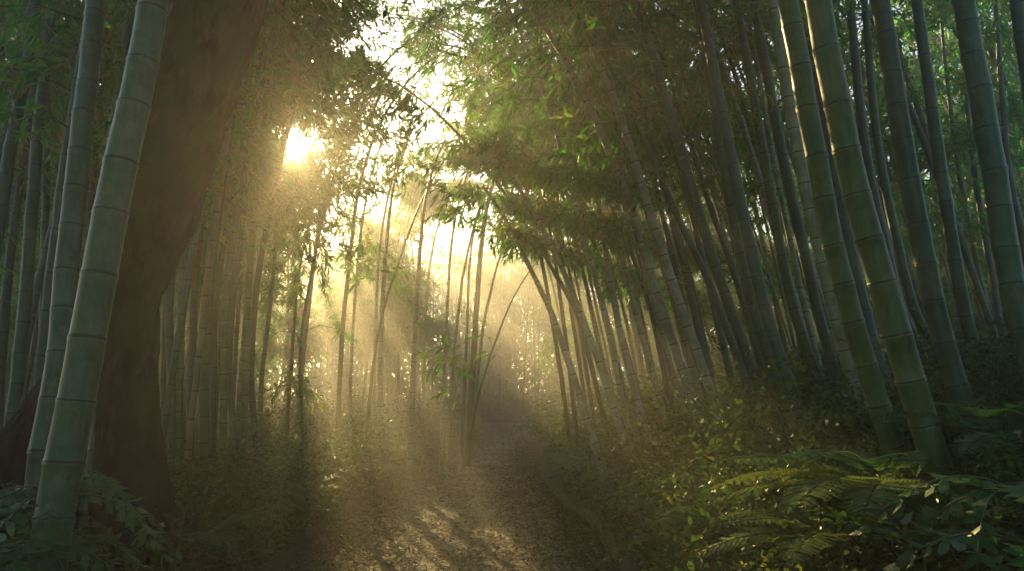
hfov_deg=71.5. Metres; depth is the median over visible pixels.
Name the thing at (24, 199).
bamboo
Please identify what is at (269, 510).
fern
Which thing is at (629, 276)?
bamboo
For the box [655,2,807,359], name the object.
bamboo
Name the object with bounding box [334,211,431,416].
bamboo
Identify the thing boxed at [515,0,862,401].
bamboo
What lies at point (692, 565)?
shrub
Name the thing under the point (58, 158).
bamboo
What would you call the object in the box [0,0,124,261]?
bamboo
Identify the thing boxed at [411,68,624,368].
bamboo
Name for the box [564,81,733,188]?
bamboo
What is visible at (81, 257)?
bamboo
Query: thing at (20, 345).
bamboo
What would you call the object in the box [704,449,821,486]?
fern
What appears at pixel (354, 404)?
shrub
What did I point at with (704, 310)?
bamboo
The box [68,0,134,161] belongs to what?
bamboo
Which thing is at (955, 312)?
bamboo
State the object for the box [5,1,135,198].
bamboo
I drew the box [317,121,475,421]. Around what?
bamboo
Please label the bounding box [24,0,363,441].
bamboo
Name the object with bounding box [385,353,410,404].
bamboo
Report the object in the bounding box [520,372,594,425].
shrub
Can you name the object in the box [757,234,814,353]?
bamboo
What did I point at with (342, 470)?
fern
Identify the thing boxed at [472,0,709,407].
bamboo
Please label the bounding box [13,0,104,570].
bamboo
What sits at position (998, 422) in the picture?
fern
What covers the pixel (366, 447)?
fern
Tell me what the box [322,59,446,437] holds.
bamboo
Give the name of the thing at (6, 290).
bamboo
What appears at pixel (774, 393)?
shrub
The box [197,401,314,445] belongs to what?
shrub
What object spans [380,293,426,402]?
bamboo
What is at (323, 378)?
bamboo
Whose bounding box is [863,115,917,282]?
bamboo
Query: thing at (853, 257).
bamboo
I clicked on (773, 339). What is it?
bamboo
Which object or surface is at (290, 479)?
shrub
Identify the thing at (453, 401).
shrub
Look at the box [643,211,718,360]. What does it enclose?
bamboo
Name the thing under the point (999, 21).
bamboo
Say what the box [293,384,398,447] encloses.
shrub
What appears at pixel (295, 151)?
sky
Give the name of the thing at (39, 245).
bamboo
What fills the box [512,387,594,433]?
shrub
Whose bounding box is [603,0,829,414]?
bamboo
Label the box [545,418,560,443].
shrub
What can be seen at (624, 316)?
bamboo
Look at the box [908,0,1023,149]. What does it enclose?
bamboo
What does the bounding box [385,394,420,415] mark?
shrub
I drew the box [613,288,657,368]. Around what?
bamboo
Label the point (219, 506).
shrub
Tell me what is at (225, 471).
shrub
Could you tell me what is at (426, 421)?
shrub
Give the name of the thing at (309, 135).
bamboo
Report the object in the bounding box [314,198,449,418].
bamboo
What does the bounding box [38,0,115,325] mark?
bamboo
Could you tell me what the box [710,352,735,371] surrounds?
shrub
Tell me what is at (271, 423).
shrub
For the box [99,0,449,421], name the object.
bamboo
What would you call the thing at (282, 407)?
shrub
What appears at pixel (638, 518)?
shrub
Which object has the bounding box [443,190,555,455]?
bamboo
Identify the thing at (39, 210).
bamboo
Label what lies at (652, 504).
fern
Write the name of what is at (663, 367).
bamboo
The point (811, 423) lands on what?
shrub
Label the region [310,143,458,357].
bamboo
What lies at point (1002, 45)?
bamboo
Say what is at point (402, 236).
bamboo
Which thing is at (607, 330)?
bamboo
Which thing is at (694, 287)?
bamboo
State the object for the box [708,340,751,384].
shrub
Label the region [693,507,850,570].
fern
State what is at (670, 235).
bamboo
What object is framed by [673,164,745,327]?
bamboo
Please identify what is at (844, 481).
fern
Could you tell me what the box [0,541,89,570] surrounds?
broadleaf plant
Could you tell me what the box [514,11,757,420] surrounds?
bamboo
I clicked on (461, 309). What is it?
bamboo
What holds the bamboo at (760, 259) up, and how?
on the ground at (281, 560)
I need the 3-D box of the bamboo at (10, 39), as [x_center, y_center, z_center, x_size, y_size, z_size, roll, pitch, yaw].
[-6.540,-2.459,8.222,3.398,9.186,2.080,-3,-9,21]
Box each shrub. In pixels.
[0,493,226,570]
[80,464,312,570]
[165,425,329,542]
[174,470,274,570]
[189,407,349,525]
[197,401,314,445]
[217,401,304,442]
[235,472,307,538]
[248,382,365,446]
[248,424,298,460]
[260,439,337,506]
[263,389,335,423]
[270,388,335,440]
[279,406,391,493]
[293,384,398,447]
[321,391,376,412]
[326,404,426,483]
[329,389,366,419]
[329,390,361,412]
[342,398,395,427]
[371,395,449,449]
[371,412,434,438]
[385,388,453,444]
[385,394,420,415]
[385,412,430,453]
[391,380,446,414]
[401,397,477,427]
[404,403,447,424]
[405,399,465,439]
[419,397,480,422]
[428,412,465,447]
[445,381,494,418]
[481,384,538,419]
[504,388,544,414]
[510,392,570,434]
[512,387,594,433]
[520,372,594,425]
[529,406,571,441]
[543,393,587,432]
[543,408,682,486]
[545,382,629,430]
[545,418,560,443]
[553,375,598,404]
[563,396,690,515]
[580,448,657,523]
[592,446,717,551]
[598,343,658,385]
[598,423,779,570]
[599,369,688,420]
[610,431,694,522]
[639,363,677,386]
[642,453,831,570]
[643,401,770,498]
[644,322,830,478]
[649,526,823,570]
[661,373,716,399]
[679,448,792,554]
[688,333,910,511]
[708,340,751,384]
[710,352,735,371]
[725,526,834,570]
[738,342,826,392]
[743,352,849,414]
[758,399,862,469]
[785,473,964,570]
[800,345,927,410]
[816,327,1006,443]
[878,290,1023,398]
[927,326,1023,409]
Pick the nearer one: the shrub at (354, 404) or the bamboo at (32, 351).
the bamboo at (32, 351)
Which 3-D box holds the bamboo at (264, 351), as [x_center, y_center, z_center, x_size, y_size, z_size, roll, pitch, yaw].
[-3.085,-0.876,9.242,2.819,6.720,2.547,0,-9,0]
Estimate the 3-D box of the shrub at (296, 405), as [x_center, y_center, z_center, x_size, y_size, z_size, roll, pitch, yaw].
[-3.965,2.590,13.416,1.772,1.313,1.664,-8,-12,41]
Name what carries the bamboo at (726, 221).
on the ground at (281, 560)
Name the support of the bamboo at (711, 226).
on the ground at (281, 560)
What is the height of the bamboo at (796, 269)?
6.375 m
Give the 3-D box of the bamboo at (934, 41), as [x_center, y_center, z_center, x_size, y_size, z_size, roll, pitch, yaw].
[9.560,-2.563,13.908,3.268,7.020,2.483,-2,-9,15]
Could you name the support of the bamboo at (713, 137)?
on the ground at (281, 560)
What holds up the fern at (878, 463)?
on the ground at (281, 560)
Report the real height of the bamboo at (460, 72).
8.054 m
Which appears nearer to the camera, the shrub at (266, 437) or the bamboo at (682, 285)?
the shrub at (266, 437)
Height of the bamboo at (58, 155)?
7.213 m
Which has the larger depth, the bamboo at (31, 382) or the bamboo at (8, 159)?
the bamboo at (31, 382)
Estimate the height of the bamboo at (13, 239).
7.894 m
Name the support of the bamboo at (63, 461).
on the ground at (281, 560)
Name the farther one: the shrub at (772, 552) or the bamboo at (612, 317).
the bamboo at (612, 317)
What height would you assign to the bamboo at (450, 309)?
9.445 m
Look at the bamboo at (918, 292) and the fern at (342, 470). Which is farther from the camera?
the bamboo at (918, 292)
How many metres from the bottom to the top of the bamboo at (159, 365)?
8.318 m
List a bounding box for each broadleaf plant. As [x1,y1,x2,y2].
[0,471,182,570]
[0,501,138,569]
[0,529,152,570]
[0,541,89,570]
[849,473,1023,569]
[882,526,1023,570]
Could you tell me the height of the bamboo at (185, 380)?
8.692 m
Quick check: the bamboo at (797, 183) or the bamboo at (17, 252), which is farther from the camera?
the bamboo at (797, 183)
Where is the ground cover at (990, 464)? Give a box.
[0,306,1023,570]
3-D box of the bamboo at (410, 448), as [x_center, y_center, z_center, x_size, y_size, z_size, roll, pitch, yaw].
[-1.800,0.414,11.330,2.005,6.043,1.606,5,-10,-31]
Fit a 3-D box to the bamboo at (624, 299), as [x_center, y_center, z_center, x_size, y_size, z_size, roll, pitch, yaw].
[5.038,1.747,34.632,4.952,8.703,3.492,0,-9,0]
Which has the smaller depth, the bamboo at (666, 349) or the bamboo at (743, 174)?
the bamboo at (666, 349)
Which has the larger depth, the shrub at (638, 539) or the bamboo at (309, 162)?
the bamboo at (309, 162)
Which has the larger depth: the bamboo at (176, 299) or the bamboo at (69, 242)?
the bamboo at (176, 299)
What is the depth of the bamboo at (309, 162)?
17.47 m
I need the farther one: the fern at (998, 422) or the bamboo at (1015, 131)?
the bamboo at (1015, 131)
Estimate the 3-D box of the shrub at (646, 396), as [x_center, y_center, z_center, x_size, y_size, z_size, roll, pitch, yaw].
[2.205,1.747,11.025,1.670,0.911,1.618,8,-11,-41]
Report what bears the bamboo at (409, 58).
on the ground at (281, 560)
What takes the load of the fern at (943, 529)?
on the ground at (281, 560)
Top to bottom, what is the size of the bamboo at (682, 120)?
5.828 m
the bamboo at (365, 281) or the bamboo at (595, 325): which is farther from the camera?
the bamboo at (365, 281)
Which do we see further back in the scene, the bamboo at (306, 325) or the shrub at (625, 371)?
the shrub at (625, 371)
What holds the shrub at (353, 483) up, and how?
on the ground at (281, 560)
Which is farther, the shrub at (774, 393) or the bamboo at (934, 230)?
the bamboo at (934, 230)
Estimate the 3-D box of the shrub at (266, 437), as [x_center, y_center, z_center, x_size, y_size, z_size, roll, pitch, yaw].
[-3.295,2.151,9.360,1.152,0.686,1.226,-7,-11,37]
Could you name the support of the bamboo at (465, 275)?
on the ground at (281, 560)
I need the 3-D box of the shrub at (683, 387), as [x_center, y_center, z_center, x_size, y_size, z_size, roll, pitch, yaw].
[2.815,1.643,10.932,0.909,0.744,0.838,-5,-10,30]
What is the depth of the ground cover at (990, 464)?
4.38 m
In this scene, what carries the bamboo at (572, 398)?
on the ground at (281, 560)
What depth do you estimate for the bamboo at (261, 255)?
8.00 m
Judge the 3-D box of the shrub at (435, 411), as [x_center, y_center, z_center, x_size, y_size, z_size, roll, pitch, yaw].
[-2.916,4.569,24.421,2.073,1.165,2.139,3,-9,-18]
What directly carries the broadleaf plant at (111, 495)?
on the ground at (281, 560)
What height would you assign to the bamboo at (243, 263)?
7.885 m
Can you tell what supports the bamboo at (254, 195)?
on the ground at (281, 560)
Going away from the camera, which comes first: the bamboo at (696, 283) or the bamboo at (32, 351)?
the bamboo at (32, 351)
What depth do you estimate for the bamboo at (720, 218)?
9.39 m
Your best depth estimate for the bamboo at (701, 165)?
14.69 m
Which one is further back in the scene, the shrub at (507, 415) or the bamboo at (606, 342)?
the shrub at (507, 415)
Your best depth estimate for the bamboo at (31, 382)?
11.37 m
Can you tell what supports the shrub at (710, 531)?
on the ground at (281, 560)
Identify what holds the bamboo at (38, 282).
on the ground at (281, 560)
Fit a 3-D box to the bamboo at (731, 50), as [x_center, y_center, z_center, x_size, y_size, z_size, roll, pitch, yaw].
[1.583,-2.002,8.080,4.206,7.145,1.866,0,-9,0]
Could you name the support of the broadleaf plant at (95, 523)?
on the ground at (281, 560)
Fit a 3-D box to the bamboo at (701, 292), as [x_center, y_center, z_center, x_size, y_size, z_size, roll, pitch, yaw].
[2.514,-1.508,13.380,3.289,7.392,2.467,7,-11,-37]
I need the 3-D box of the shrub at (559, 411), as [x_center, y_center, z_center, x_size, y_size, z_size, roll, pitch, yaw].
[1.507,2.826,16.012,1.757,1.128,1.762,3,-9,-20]
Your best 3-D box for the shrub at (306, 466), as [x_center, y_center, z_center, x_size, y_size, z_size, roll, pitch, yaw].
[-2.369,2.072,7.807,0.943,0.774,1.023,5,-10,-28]
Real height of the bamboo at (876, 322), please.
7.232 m
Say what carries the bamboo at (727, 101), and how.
on the ground at (281, 560)
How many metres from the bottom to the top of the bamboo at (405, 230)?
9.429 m
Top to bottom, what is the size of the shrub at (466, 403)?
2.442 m
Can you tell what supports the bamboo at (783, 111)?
on the ground at (281, 560)
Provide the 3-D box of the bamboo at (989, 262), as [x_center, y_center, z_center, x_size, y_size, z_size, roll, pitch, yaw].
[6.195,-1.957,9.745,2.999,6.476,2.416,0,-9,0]
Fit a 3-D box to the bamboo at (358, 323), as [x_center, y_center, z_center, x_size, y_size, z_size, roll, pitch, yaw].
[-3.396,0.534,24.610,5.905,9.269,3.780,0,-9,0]
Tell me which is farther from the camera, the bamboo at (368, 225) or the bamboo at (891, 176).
the bamboo at (368, 225)
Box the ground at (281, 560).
[0,383,1023,570]
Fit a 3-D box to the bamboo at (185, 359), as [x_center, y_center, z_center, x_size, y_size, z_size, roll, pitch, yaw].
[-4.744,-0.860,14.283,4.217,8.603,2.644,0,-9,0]
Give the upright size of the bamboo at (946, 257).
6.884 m
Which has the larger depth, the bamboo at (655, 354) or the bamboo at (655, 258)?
the bamboo at (655, 354)
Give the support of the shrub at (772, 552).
on the ground at (281, 560)
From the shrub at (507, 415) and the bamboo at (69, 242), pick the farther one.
the shrub at (507, 415)
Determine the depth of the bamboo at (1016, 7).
5.17 m
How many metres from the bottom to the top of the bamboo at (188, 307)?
8.376 m
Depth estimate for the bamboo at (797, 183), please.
18.26 m
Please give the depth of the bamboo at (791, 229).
23.16 m
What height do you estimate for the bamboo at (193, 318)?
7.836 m
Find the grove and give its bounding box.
[0,0,1023,417]
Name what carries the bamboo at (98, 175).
on the ground at (281, 560)
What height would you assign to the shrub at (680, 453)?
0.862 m
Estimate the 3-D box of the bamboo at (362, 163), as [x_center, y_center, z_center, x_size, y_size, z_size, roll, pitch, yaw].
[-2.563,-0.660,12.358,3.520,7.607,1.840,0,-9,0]
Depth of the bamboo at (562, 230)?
13.16 m
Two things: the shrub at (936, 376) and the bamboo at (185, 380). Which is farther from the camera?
the bamboo at (185, 380)
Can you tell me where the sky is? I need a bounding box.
[8,0,1012,394]
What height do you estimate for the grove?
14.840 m
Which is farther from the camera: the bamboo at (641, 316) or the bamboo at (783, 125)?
the bamboo at (641, 316)
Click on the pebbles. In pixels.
(438, 552)
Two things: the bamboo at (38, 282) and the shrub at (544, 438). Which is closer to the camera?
the bamboo at (38, 282)
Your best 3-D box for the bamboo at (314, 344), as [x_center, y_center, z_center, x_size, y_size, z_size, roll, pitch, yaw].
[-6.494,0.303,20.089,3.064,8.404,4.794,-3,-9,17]
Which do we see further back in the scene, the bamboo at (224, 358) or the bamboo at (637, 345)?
the bamboo at (637, 345)
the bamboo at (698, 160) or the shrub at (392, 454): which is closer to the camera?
the shrub at (392, 454)
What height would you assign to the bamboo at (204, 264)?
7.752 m
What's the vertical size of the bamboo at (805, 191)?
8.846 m
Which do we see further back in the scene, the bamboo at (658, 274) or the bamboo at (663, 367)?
the bamboo at (658, 274)
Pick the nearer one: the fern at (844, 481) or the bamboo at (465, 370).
the fern at (844, 481)
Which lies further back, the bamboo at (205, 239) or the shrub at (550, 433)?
the shrub at (550, 433)
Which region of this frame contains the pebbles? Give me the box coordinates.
[306,432,594,570]
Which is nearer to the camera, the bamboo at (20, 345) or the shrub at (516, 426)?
the bamboo at (20, 345)
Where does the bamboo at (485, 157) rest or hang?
on the ground at (281, 560)
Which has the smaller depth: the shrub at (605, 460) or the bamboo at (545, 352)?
the shrub at (605, 460)
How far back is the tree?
4.03 m
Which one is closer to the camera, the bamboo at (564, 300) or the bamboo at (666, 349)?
the bamboo at (666, 349)
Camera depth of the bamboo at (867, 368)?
3.76 m
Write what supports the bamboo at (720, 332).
on the ground at (281, 560)
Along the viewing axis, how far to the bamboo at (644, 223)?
14.27 m
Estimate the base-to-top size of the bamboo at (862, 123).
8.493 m
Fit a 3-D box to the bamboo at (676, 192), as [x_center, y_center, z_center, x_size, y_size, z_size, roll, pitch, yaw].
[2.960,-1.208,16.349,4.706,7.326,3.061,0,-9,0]
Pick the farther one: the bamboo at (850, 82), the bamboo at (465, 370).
the bamboo at (465, 370)
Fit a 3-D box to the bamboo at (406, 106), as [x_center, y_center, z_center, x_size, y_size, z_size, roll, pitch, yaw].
[-0.166,-0.229,9.202,4.327,5.527,2.112,2,-9,-11]
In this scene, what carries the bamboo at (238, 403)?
on the ground at (281, 560)
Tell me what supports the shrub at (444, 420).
on the ground at (281, 560)
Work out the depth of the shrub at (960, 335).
6.05 m
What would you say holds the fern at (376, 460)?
on the ground at (281, 560)
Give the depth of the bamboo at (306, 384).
10.44 m
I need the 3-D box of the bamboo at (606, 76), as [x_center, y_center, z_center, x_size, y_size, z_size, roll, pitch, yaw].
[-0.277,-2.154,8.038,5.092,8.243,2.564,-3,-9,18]
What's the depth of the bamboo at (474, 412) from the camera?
14.19 m
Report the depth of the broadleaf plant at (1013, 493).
2.41 m
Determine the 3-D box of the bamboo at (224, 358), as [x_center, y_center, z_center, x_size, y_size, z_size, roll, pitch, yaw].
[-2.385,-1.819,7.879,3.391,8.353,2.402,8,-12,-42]
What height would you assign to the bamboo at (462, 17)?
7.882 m
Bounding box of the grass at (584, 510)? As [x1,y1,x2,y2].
[208,447,655,570]
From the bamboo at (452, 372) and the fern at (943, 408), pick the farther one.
the bamboo at (452, 372)
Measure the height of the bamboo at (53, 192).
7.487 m
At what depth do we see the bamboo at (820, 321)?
6.42 m
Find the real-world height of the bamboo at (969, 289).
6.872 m
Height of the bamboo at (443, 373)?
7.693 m
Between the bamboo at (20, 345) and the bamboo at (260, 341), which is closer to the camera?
the bamboo at (20, 345)
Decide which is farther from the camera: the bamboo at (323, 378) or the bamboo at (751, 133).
the bamboo at (323, 378)
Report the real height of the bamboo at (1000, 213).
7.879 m
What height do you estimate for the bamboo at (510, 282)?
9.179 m
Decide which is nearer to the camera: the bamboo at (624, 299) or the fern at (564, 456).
the fern at (564, 456)
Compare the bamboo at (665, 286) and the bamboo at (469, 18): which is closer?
the bamboo at (469, 18)
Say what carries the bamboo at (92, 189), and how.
on the ground at (281, 560)
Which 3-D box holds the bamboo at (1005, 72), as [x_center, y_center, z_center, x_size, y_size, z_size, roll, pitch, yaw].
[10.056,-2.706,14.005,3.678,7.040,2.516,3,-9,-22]
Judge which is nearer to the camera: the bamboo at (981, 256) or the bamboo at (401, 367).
the bamboo at (981, 256)
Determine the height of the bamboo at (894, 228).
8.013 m
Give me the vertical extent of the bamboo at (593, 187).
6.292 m
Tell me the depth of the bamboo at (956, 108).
15.55 m
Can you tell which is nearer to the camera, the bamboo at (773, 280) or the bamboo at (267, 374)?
the bamboo at (773, 280)
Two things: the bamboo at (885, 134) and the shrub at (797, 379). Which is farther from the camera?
the bamboo at (885, 134)
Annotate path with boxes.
[290,423,611,570]
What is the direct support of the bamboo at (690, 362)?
on the ground at (281, 560)
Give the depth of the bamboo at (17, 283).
12.02 m
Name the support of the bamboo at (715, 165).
on the ground at (281, 560)
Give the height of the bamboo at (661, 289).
7.877 m
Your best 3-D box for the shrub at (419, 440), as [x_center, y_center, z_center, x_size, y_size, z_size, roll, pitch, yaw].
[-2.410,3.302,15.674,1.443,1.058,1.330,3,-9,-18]
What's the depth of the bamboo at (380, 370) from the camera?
12.07 m
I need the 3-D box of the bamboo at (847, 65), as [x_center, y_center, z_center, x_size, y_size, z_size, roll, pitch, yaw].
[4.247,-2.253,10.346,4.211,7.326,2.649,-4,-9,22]
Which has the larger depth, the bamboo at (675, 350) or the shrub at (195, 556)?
the bamboo at (675, 350)
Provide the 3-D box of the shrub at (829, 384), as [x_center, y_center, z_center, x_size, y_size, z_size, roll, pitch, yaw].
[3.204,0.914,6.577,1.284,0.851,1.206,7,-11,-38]
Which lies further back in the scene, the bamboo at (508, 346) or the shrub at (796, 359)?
the bamboo at (508, 346)
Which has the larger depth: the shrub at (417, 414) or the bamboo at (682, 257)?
the shrub at (417, 414)
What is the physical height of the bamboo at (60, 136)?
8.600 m
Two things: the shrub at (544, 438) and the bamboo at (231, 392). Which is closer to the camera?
the bamboo at (231, 392)
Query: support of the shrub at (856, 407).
on the ground at (281, 560)
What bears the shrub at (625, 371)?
on the ground at (281, 560)
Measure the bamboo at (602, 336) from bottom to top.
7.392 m
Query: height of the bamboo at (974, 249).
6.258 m
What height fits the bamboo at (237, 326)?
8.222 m
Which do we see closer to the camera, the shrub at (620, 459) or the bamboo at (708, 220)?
the shrub at (620, 459)
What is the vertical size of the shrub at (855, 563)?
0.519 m
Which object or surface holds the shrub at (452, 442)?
on the ground at (281, 560)
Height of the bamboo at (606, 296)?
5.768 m
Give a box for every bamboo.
[0,0,121,212]
[0,0,121,430]
[0,0,122,400]
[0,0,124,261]
[0,0,136,255]
[0,0,137,396]
[0,0,275,385]
[0,1,80,266]
[0,2,81,125]
[0,9,74,316]
[0,24,114,292]
[0,31,74,273]
[0,141,53,334]
[0,165,50,358]
[0,194,16,304]
[4,0,81,426]
[5,0,125,172]
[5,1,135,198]
[5,3,116,246]
[6,6,100,160]
[8,0,137,257]
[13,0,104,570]
[13,176,90,291]
[16,141,89,287]
[18,135,179,320]
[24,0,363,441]
[26,0,168,570]
[26,102,177,387]
[29,3,172,390]
[36,2,180,293]
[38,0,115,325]
[38,2,278,259]
[42,0,362,481]
[42,30,220,299]
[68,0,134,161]
[77,0,170,543]
[84,55,346,402]
[88,197,200,313]
[91,0,327,475]
[98,18,279,451]
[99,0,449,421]
[103,1,366,472]
[107,0,341,481]
[113,0,418,486]
[158,288,202,383]
[159,115,354,378]
[160,278,217,352]
[169,0,377,466]
[175,0,360,439]
[176,42,373,428]
[176,143,323,419]
[177,0,374,443]
[182,0,343,503]
[183,60,311,442]
[184,49,388,374]
[186,332,271,391]
[202,0,388,484]
[204,0,412,467]
[206,9,372,450]
[214,0,444,449]
[217,200,308,415]
[217,294,274,408]
[221,191,342,439]
[225,1,392,484]
[228,13,344,447]
[235,308,286,411]
[237,65,423,458]
[249,0,485,433]
[254,136,348,402]
[277,44,467,440]
[297,269,367,403]
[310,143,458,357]
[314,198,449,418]
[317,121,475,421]
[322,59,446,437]
[325,174,492,421]
[326,0,705,444]
[327,138,441,451]
[334,133,473,491]
[334,175,455,419]
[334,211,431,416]
[338,59,686,461]
[339,84,462,442]
[355,146,461,414]
[356,92,518,442]
[367,283,435,398]
[368,87,521,477]
[375,194,463,410]
[377,0,640,392]
[377,172,610,506]
[379,0,610,385]
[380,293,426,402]
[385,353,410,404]
[387,41,599,412]
[389,4,636,435]
[391,136,497,414]
[394,27,677,398]
[408,284,471,403]
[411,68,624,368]
[422,4,657,382]
[423,286,483,405]
[424,0,683,390]
[424,274,485,397]
[428,36,640,389]
[430,75,603,454]
[431,0,670,386]
[431,291,455,399]
[433,51,694,387]
[438,70,615,395]
[438,148,619,398]
[439,117,609,386]
[441,120,666,467]
[443,131,541,477]
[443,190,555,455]
[444,252,521,415]
[450,170,496,456]
[452,124,532,467]
[456,293,495,401]
[457,0,694,458]
[458,0,636,457]
[458,267,537,404]
[461,245,583,470]
[464,0,710,427]
[464,71,599,353]
[465,142,606,451]
[468,280,542,406]
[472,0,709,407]
[476,0,729,425]
[477,0,725,451]
[480,263,537,414]
[484,0,756,394]
[486,78,655,332]
[490,114,645,331]
[491,86,675,385]
[491,149,631,429]
[491,198,642,381]
[499,233,606,386]
[504,79,669,351]
[505,52,689,375]
[508,0,766,415]
[508,252,582,394]
[510,125,619,456]
[511,283,553,400]
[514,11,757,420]
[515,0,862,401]
[518,0,782,403]
[519,264,598,389]
[524,28,675,447]
[526,221,629,386]
[535,78,685,273]
[536,3,773,388]
[550,2,759,373]
[550,61,759,376]
[555,93,659,242]
[556,198,630,384]
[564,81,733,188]
[565,184,671,391]
[571,240,651,371]
[572,0,791,307]
[572,203,670,359]
[578,52,729,352]
[578,83,721,236]
[584,0,862,436]
[588,202,641,387]
[589,63,745,383]
[591,201,712,364]
[593,209,717,358]
[600,0,774,406]
[601,199,677,341]
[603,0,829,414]
[608,33,784,210]
[610,3,731,241]
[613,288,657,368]
[620,3,777,329]
[622,5,799,366]
[627,0,810,343]
[627,55,817,309]
[632,36,791,316]
[642,171,695,333]
[643,176,729,352]
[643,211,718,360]
[644,269,711,367]
[646,0,898,376]
[647,143,691,316]
[647,170,718,367]
[651,115,812,326]
[653,0,781,232]
[655,0,870,279]
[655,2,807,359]
[657,176,789,360]
[658,181,746,356]
[659,0,867,387]
[661,0,878,237]
[662,0,806,173]
[664,192,787,364]
[667,0,807,428]
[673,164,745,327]
[676,0,884,168]
[678,3,901,202]
[678,15,810,358]
[680,0,896,293]
[682,214,752,354]
[686,93,818,344]
[688,65,865,347]
[691,0,934,380]
[701,155,810,310]
[706,0,858,383]
[714,31,966,348]
[717,21,946,295]
[738,33,910,299]
[740,0,980,336]
[746,92,880,307]
[749,0,849,414]
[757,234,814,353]
[759,177,811,250]
[765,83,870,299]
[766,0,865,410]
[767,32,969,322]
[777,0,915,509]
[780,0,1011,359]
[793,200,878,327]
[799,0,915,327]
[802,0,1023,332]
[804,0,968,550]
[805,7,896,401]
[808,7,1023,338]
[834,0,950,269]
[839,23,995,303]
[841,1,961,282]
[855,112,964,264]
[857,25,1018,270]
[859,1,1023,234]
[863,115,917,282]
[864,0,1023,302]
[864,49,1018,309]
[864,183,957,317]
[870,0,985,457]
[870,0,1023,334]
[890,0,1023,193]
[898,1,1023,226]
[902,15,1023,272]
[905,76,1023,299]
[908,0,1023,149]
[911,0,994,398]
[911,3,1023,212]
[912,86,1023,256]
[912,126,975,315]
[923,0,1023,265]
[941,0,1023,180]
[949,46,1023,183]
[952,0,1023,379]
[1005,83,1023,201]
[1009,0,1023,105]
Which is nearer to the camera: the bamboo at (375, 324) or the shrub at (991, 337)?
the shrub at (991, 337)
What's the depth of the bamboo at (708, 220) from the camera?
10.85 m
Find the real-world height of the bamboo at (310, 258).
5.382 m
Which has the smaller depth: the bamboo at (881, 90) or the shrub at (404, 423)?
the bamboo at (881, 90)
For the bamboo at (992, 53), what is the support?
on the ground at (281, 560)
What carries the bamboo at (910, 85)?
on the ground at (281, 560)
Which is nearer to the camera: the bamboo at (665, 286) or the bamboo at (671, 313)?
the bamboo at (665, 286)
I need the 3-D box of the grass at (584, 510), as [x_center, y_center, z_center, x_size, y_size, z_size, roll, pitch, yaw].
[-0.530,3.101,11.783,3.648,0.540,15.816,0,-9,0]
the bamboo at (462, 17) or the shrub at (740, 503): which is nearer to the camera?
the shrub at (740, 503)
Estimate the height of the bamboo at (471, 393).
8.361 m
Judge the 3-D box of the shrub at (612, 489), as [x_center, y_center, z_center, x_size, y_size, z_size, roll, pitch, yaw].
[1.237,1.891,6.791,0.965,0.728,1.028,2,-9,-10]
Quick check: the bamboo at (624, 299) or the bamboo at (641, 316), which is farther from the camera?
the bamboo at (624, 299)
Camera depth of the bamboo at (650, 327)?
22.74 m
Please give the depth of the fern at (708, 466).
5.02 m
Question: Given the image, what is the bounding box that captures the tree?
[0,0,525,570]
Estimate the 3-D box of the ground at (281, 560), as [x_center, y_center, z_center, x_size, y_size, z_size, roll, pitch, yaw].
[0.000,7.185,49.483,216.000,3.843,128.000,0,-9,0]
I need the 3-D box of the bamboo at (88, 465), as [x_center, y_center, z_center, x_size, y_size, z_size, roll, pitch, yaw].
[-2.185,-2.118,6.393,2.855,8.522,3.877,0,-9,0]
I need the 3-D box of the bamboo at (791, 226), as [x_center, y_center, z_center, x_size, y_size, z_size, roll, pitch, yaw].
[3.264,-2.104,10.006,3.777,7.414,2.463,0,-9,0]
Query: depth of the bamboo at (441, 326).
21.99 m
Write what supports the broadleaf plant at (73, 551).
on the ground at (281, 560)
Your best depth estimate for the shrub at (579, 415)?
12.72 m
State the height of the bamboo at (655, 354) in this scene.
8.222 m
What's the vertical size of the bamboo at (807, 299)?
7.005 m
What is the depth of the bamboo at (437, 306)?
46.97 m
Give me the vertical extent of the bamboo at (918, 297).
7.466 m
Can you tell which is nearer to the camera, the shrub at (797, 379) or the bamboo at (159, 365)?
the shrub at (797, 379)
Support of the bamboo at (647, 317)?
on the ground at (281, 560)
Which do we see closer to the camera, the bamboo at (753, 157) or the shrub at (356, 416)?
the bamboo at (753, 157)
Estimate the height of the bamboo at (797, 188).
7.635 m
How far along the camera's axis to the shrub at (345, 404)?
27.97 m
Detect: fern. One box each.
[129,510,284,568]
[224,502,299,547]
[270,474,344,508]
[308,465,373,491]
[316,439,402,478]
[322,441,402,475]
[360,446,401,470]
[383,436,434,453]
[390,429,459,447]
[525,444,601,470]
[539,452,611,477]
[608,492,681,518]
[629,522,703,558]
[648,507,779,562]
[685,463,751,491]
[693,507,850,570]
[701,451,925,552]
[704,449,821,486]
[755,448,927,549]
[766,469,895,516]
[800,487,1023,570]
[843,402,1023,467]
[861,407,1023,521]
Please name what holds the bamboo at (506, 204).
on the ground at (281, 560)
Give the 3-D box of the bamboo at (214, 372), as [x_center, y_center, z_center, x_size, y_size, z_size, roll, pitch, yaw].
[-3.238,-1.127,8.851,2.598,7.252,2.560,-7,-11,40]
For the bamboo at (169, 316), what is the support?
on the ground at (281, 560)
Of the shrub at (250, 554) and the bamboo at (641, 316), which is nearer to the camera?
the shrub at (250, 554)
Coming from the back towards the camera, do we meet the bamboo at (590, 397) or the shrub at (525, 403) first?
the shrub at (525, 403)

